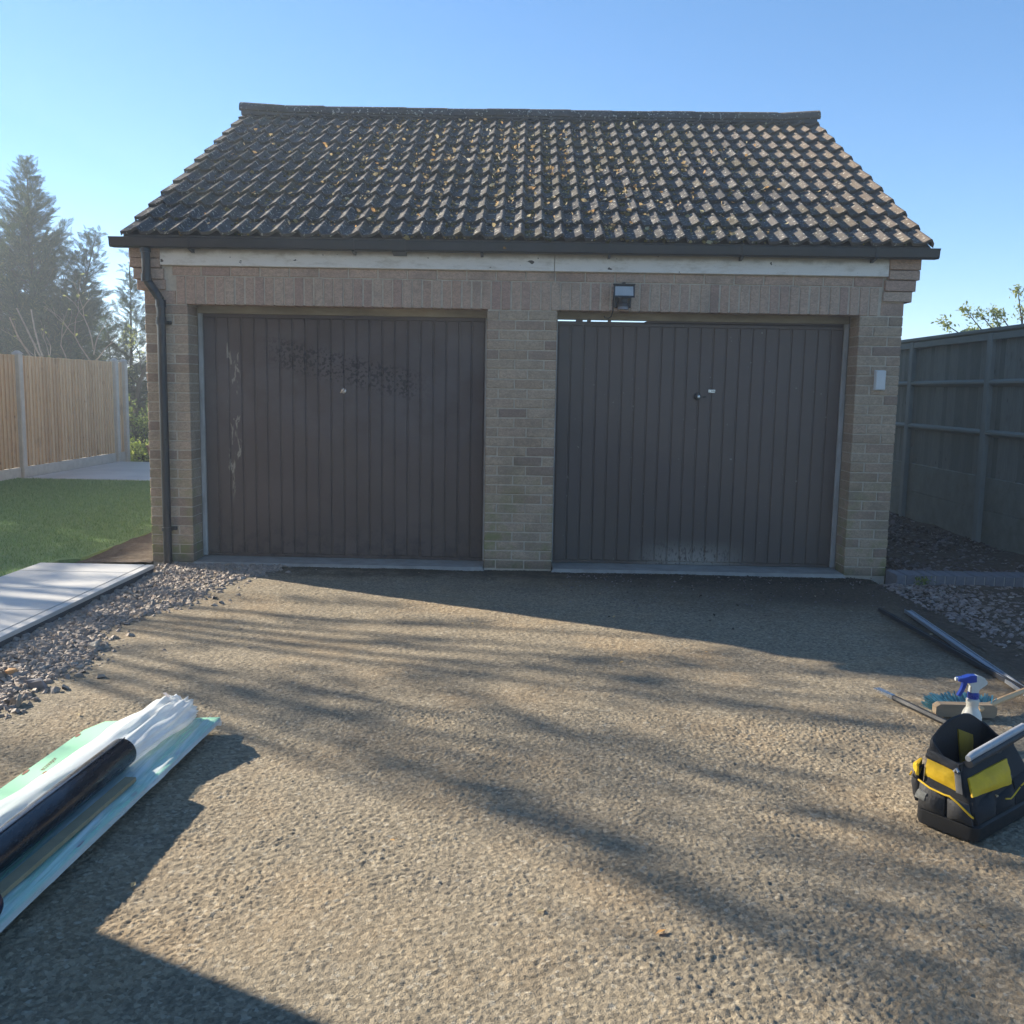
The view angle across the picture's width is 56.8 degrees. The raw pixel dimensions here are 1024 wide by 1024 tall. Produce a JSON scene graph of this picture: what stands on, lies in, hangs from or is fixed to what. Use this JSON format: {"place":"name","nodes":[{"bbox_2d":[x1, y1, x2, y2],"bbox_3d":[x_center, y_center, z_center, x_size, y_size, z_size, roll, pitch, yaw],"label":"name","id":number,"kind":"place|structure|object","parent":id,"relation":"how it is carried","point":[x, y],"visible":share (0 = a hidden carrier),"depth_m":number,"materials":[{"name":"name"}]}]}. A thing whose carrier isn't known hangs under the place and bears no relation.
{"place":"outdoors","nodes":[
{"label":"outdoors","id":0,"kind":"place"},
{"bbox_2d":[0,477,151,576],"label":"lawn","id":1,"kind":"structure","parent":0,"point":[69,559],"depth_m":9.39,"materials":[{"name":"green plant"}]},
{"bbox_2d":[0,563,153,647],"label":"path","id":2,"kind":"structure","parent":0,"point":[34,597],"depth_m":6.28,"materials":[{"name":"ceramic"}]},
{"bbox_2d":[26,461,150,480],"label":"patio","id":3,"kind":"structure","parent":0,"point":[125,470],"depth_m":14.73,"materials":[{"name":"ceramic"}]},
{"bbox_2d":[0,561,316,724],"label":"gravel","id":4,"kind":"structure","parent":0,"point":[75,634],"depth_m":5.63,"materials":[{"name":"grey gravel"}]},
{"bbox_2d":[0,669,7,677],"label":"stone","id":5,"kind":"object","parent":4,"relation":"on","point":[3,673],"visible":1,"depth_m":4.51,"materials":[{"name":"grey stone"}]},
{"bbox_2d":[5,668,18,673],"bbox_3d":[-2.434,0.775,4.604,0.070,0.033,0.044,-13,25,-15],"label":"stone","id":6,"kind":"object","parent":4,"relation":"on","point":[10,670],"visible":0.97,"depth_m":4.59,"materials":[{"name":"stone"}]},
{"bbox_2d":[9,693,21,707],"bbox_3d":[-2.194,0.832,4.192,0.048,0.040,0.088,14,17,-11],"label":"stone","id":7,"kind":"object","parent":4,"relation":"on","point":[16,700],"visible":0.97,"depth_m":4.17,"materials":[{"name":"grey stone"}]},
{"bbox_2d":[26,677,46,688],"bbox_3d":[-2.225,0.803,4.423,0.102,0.049,0.069,-12,24,-9],"label":"stone","id":8,"kind":"object","parent":4,"relation":"on","point":[36,683],"visible":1,"depth_m":4.41,"materials":[{"name":"grey stone"}]},
{"bbox_2d":[87,640,100,648],"bbox_3d":[-2.238,0.716,5.087,0.063,0.044,0.084,18,24,16],"label":"stone","id":9,"kind":"object","parent":4,"relation":"on","point":[94,644],"visible":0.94,"depth_m":5.06,"materials":[{"name":"white stone"}]},
{"bbox_2d":[4,388,936,583],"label":"ground","id":10,"kind":"structure","parent":0,"point":[145,563],"depth_m":8.06,"materials":[{"name":"brown soil"}]},
{"bbox_2d":[0,350,130,480],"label":"timber fence","id":11,"kind":"object","parent":10,"relation":"on","point":[60,414],"visible":0.85,"depth_m":15.06,"materials":[{"name":"wood"}]},
{"bbox_2d":[1,273,133,359],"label":"bare shrub","id":12,"kind":"object","parent":10,"relation":"on","point":[93,346],"visible":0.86,"depth_m":17.87,"materials":[{"name":"brown plant"}]},
{"bbox_2d":[0,154,146,438],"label":"conifer","id":13,"kind":"object","parent":10,"relation":"on","point":[44,288],"visible":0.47,"depth_m":21.67,"materials":[{"name":"green plant"}]},
{"bbox_2d":[75,532,152,562],"bbox_3d":[-3.124,0.007,10.552,0.600,0.045,6.155,1,7,1],"label":"soil strip","id":14,"kind":"object","parent":10,"relation":"on","point":[137,549],"visible":0.13,"depth_m":7.94,"materials":[{"name":"brown soil"}]},
{"bbox_2d":[83,249,148,452],"bbox_3d":[-7.975,-3.292,19.902,2.412,4.331,2.319,1,7,1],"label":"conifer","id":15,"kind":"object","parent":10,"relation":"on","point":[135,371],"visible":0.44,"depth_m":19.66,"materials":[{"name":"green plant"}]},
{"bbox_2d":[102,331,146,458],"bbox_3d":[-7.353,-2.475,18.777,1.777,2.898,0.899,4,8,21],"label":"tree","id":16,"kind":"object","parent":10,"relation":"on","point":[138,389],"visible":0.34,"depth_m":18.82,"materials":[{"name":"green plant"}]},
{"bbox_2d":[128,394,148,447],"bbox_3d":[-6.854,-1.732,18.635,1.568,1.502,0.779,1,7,1],"label":"bush","id":17,"kind":"object","parent":10,"relation":"on","point":[140,424],"visible":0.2,"depth_m":18.45,"materials":[{"name":"green plant"}]},
{"bbox_2d":[129,379,147,443],"bbox_3d":[-8.026,-2.227,21.057,2.664,1.853,1.609,1,7,1],"label":"bush","id":18,"kind":"object","parent":10,"relation":"on","point":[140,406],"visible":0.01,"depth_m":20.94,"materials":[{"name":"green plant"}]},
{"bbox_2d":[130,437,149,461],"bbox_3d":[-6.712,-1.175,18.016,1.954,0.597,0.772,1,7,1],"label":"bush","id":19,"kind":"object","parent":10,"relation":"on","point":[137,455],"visible":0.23,"depth_m":17.94,"materials":[{"name":"green plant"}]},
{"bbox_2d":[885,570,1023,586],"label":"brick edging","id":20,"kind":"object","parent":10,"relation":"on","point":[998,579],"visible":0.67,"depth_m":7.27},
{"bbox_2d":[885,511,1023,576],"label":"soil bed","id":21,"kind":"object","parent":10,"relation":"on","point":[1007,555],"visible":0.21,"depth_m":8.48,"materials":[{"name":"brown soil"}]},
{"bbox_2d":[885,513,1023,572],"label":"bark","id":22,"kind":"object","parent":21,"relation":"on","point":[950,543],"visible":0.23,"depth_m":8.86,"materials":[{"name":"wood"}]},
{"bbox_2d":[889,324,1023,553],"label":"stained fence","id":23,"kind":"object","parent":10,"relation":"on","point":[959,415],"visible":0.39,"depth_m":9.78,"materials":[{"name":"grey wood"}]},
{"bbox_2d":[931,284,1023,332],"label":"leafy tree","id":24,"kind":"object","parent":10,"relation":"on","point":[996,312],"visible":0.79,"depth_m":13.64,"materials":[{"name":"green plant"}]},
{"bbox_2d":[0,566,1023,1023],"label":"driveway","id":25,"kind":"structure","parent":0,"point":[492,756],"depth_m":3.15,"materials":[{"name":"beige gravel"}]},
{"bbox_2d":[0,717,219,931],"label":"insulation board","id":26,"kind":"object","parent":25,"relation":"on","point":[127,800],"visible":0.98,"depth_m":3.12,"materials":[{"name":"plastic"}]},
{"bbox_2d":[0,894,3,913],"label":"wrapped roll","id":27,"kind":"object","parent":26,"relation":"on","point":[1,904],"visible":1,"depth_m":2.39,"materials":[{"name":"plastic"}]},
{"bbox_2d":[0,692,197,825],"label":"plastic sheet","id":28,"kind":"object","parent":26,"relation":"on","point":[152,725],"visible":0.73,"depth_m":3.50,"materials":[{"name":"white plastic"}]},
{"bbox_2d":[0,737,136,872],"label":"plastic roll","id":29,"kind":"object","parent":28,"relation":"on","point":[28,827],"visible":1,"depth_m":2.90,"materials":[{"name":"black plastic"}]},
{"bbox_2d":[0,717,209,918],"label":"plastic film","id":30,"kind":"object","parent":26,"relation":"on","point":[138,768],"visible":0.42,"depth_m":3.26,"materials":[{"name":"white"}]},
{"bbox_2d":[0,777,135,897],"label":"timber batten","id":31,"kind":"object","parent":30,"relation":"on","point":[25,869],"visible":1,"depth_m":2.80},
{"bbox_2d":[43,572,1023,990],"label":"fallen leaves","id":32,"kind":"object","parent":25,"relation":"on","point":[397,838],"visible":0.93,"depth_m":2.99,"materials":[{"name":"brown plant"}]},
{"bbox_2d":[562,572,922,628],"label":"litter","id":33,"kind":"object","parent":25,"relation":"on","point":[733,589],"visible":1,"depth_m":7.04,"materials":[{"name":"brown plant"}]},
{"bbox_2d":[873,687,946,723],"bbox_3d":[1.871,0.907,4.182,0.043,0.026,0.788,-1,8,-17],"label":"pry bar","id":34,"kind":"object","parent":25,"relation":"on","point":[918,709],"visible":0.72,"depth_m":4.32,"materials":[{"name":"metal"}]},
{"bbox_2d":[878,608,1023,688],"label":"steel strip","id":35,"kind":"object","parent":25,"relation":"on","point":[974,662],"visible":1,"depth_m":5.32,"materials":[{"name":"grey metal"}]},
{"bbox_2d":[904,609,1023,695],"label":"metal rail","id":36,"kind":"object","parent":25,"relation":"on","point":[947,638],"visible":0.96,"depth_m":5.42,"materials":[{"name":"grey metal"}]},
{"bbox_2d":[909,713,1023,841],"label":"tool bag","id":37,"kind":"object","parent":25,"relation":"on","point":[970,787],"visible":1,"depth_m":3.13,"materials":[{"name":"black fabric"}]},
{"bbox_2d":[954,674,987,720],"bbox_3d":[1.879,0.813,3.895,0.127,0.298,0.082,4,8,23],"label":"spray bottle","id":38,"kind":"object","parent":25,"relation":"on","point":[976,683],"visible":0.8,"depth_m":3.86,"materials":[{"name":"plastic"}]},
{"bbox_2d":[921,688,1023,717],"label":"broom","id":39,"kind":"object","parent":25,"relation":"on","point":[941,705],"visible":0.79,"depth_m":4.25,"materials":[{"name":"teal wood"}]},
{"bbox_2d":[0,0,1023,379],"label":"sky","id":40,"kind":"structure","parent":0,"point":[113,100],"materials":[{"name":"blue"}]},
{"bbox_2d":[108,102,940,584],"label":"garage","id":41,"kind":"structure","parent":0,"point":[396,382],"depth_m":7.59,"materials":[{"name":"brick"}]},
{"bbox_2d":[202,313,485,559],"bbox_3d":[-1.359,-0.596,7.661,2.270,1.962,0.078,1,7,1],"label":"garage door","id":42,"kind":"structure","parent":41,"relation":"in","point":[331,436],"depth_m":7.66,"materials":[{"name":"brown metal"}]},
{"bbox_2d":[198,118,832,234],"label":"fallen leaves","id":43,"kind":"object","parent":41,"relation":"on","point":[533,176],"visible":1,"depth_m":8.45,"materials":[{"name":"brown plant"}]},
{"bbox_2d":[604,282,635,318],"bbox_3d":[0.822,-1.616,7.240,0.220,0.263,0.208,1,7,1],"label":"security light","id":44,"kind":"object","parent":41,"relation":"attached to","point":[623,293],"visible":1,"depth_m":7.15,"materials":[{"name":"black plastic"}]},
{"bbox_2d":[552,320,843,566],"bbox_3d":[1.483,-0.539,7.626,2.276,1.959,0.087,1,7,1],"label":"garage door","id":45,"kind":"structure","parent":41,"relation":"in","point":[677,442],"depth_m":7.63,"materials":[{"name":"brown metal"}]},
{"bbox_2d":[873,370,885,390],"bbox_3d":[2.833,-1.014,7.289,0.080,0.154,0.042,1,7,1],"label":"wall box","id":46,"kind":"object","parent":41,"relation":"attached to","point":[879,379],"visible":1,"depth_m":7.27,"materials":[{"name":"white plastic"}]},
{"bbox_2d":[868,583,1023,672],"bbox_3d":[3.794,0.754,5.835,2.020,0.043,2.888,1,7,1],"label":"gravel","id":47,"kind":"structure","parent":0,"point":[938,606],"depth_m":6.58,"materials":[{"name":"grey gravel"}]},
{"bbox_2d":[914,574,935,585],"bbox_3d":[3.140,0.526,7.210,0.150,0.092,0.152,1,7,1],"label":"weed","id":48,"kind":"object","parent":47,"relation":"on","point":[925,579],"visible":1,"depth_m":7.20,"materials":[{"name":"green plant"}]}
]}

